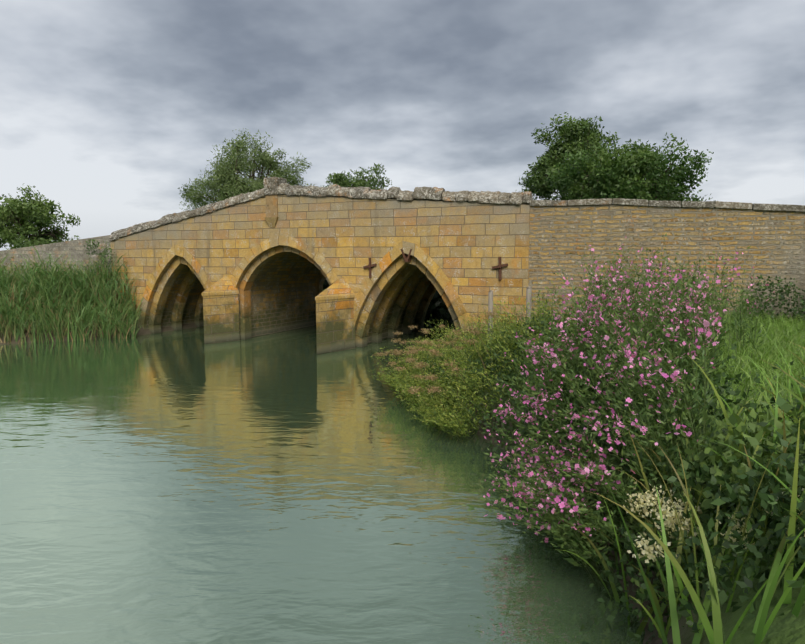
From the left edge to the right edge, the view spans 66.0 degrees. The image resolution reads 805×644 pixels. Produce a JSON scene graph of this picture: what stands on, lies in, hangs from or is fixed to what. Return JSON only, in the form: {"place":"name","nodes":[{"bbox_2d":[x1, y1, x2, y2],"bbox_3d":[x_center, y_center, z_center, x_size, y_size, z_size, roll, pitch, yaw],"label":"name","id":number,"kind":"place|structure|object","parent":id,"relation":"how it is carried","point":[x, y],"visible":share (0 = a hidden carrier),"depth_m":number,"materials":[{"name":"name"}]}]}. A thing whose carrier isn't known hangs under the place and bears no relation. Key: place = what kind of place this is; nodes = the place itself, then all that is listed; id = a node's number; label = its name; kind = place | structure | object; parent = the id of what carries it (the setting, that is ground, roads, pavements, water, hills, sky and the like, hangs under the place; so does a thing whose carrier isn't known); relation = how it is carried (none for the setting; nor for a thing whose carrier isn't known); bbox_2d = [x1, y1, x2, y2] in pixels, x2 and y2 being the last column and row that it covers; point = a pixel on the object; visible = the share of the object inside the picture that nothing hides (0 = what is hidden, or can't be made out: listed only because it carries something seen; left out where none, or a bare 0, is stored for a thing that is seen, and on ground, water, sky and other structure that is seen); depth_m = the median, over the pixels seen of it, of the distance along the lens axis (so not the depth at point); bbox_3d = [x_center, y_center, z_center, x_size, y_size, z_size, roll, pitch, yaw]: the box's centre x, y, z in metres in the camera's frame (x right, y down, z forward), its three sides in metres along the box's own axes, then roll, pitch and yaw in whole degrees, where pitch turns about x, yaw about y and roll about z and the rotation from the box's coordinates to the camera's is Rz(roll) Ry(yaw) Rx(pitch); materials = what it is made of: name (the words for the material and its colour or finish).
{"place":"outdoors","nodes":[
{"label":"outdoors","id":0,"kind":"place"},
{"bbox_2d":[0,318,644,643],"bbox_3d":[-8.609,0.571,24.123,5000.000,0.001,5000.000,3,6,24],"label":"river water","id":1,"kind":"structure","parent":0,"point":[186,486],"depth_m":7.49,"materials":[{"name":"green liquid"}]},
{"bbox_2d":[0,290,804,643],"bbox_3d":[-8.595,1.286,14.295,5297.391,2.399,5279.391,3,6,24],"label":"ground","id":2,"kind":"structure","parent":0,"point":[788,626],"depth_m":5.58,"materials":[{"name":"green plant"}]},
{"bbox_2d":[6,233,57,249],"bbox_3d":[-21.876,-3.360,37.520,3.960,4.077,4.556,3,6,24],"label":"scrub","id":3,"kind":"object","parent":2,"relation":"on","point":[20,243],"visible":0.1,"depth_m":36.81,"materials":[{"name":"green plant"}]},
{"bbox_2d":[0,183,80,247],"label":"tree","id":4,"kind":"object","parent":2,"relation":"on","point":[23,217],"visible":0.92,"depth_m":40.22,"materials":[{"name":"green plant"}]},
{"bbox_2d":[0,235,111,279],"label":"approach wall","id":5,"kind":"structure","parent":2,"relation":"on","point":[77,248],"depth_m":26.50,"materials":[{"name":"stone"}]},
{"bbox_2d":[0,239,151,343],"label":"bank reeds","id":6,"kind":"object","parent":2,"relation":"on","point":[46,292],"visible":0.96,"depth_m":23.41,"materials":[{"name":"green plant"}]},
{"bbox_2d":[177,128,314,210],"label":"willow tree","id":7,"kind":"object","parent":2,"relation":"on","point":[228,181],"visible":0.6,"depth_m":42.60,"materials":[{"name":"green plant"}]},
{"bbox_2d":[109,177,532,354],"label":"bridge","id":8,"kind":"structure","parent":2,"relation":"on","point":[272,255],"depth_m":21.47,"materials":[{"name":"stone"}]},
{"bbox_2d":[323,163,391,189],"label":"tree","id":9,"kind":"object","parent":2,"relation":"on","point":[340,179],"visible":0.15,"depth_m":47.98,"materials":[{"name":"green plant"}]},
{"bbox_2d":[323,279,454,324],"bbox_3d":[6.945,-3.484,39.264,33.434,6.968,15.664,-4,7,-31],"label":"bank hedge foliage","id":10,"kind":"object","parent":2,"relation":"on","point":[438,310],"depth_m":29.50,"materials":[{"name":"green plant"}]},
{"bbox_2d":[488,286,576,350],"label":"fence posts","id":11,"kind":"object","parent":2,"relation":"on","point":[490,296],"visible":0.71,"depth_m":15.69,"materials":[{"name":"grey wood"}]},
{"bbox_2d":[518,112,620,199],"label":"tree","id":12,"kind":"object","parent":2,"relation":"on","point":[570,130],"visible":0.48,"depth_m":41.53,"materials":[{"name":"green plant"}]},
{"bbox_2d":[369,233,804,643],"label":"bank foliage","id":13,"kind":"object","parent":2,"relation":"on","point":[645,332],"visible":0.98,"depth_m":6.26,"materials":[{"name":"green plant"}]},
{"bbox_2d":[540,132,715,203],"bbox_3d":[11.887,-5.626,33.822,9.674,9.356,9.300,3,6,24],"label":"tree","id":14,"kind":"object","parent":2,"relation":"on","point":[635,171],"visible":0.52,"depth_m":31.54,"materials":[{"name":"green plant"}]},
{"bbox_2d":[528,205,804,332],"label":"approach wall","id":15,"kind":"structure","parent":2,"relation":"on","point":[775,240],"depth_m":16.84,"materials":[{"name":"beige stone"}]},
{"bbox_2d":[530,198,804,211],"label":"wall coping","id":16,"kind":"object","parent":15,"relation":"on","point":[715,204],"depth_m":16.67,"materials":[{"name":"grey stone"}]},
{"bbox_2d":[0,0,804,250],"label":"sky","id":17,"kind":"structure","parent":0,"point":[108,108],"materials":[{"name":"grey"}]}
]}

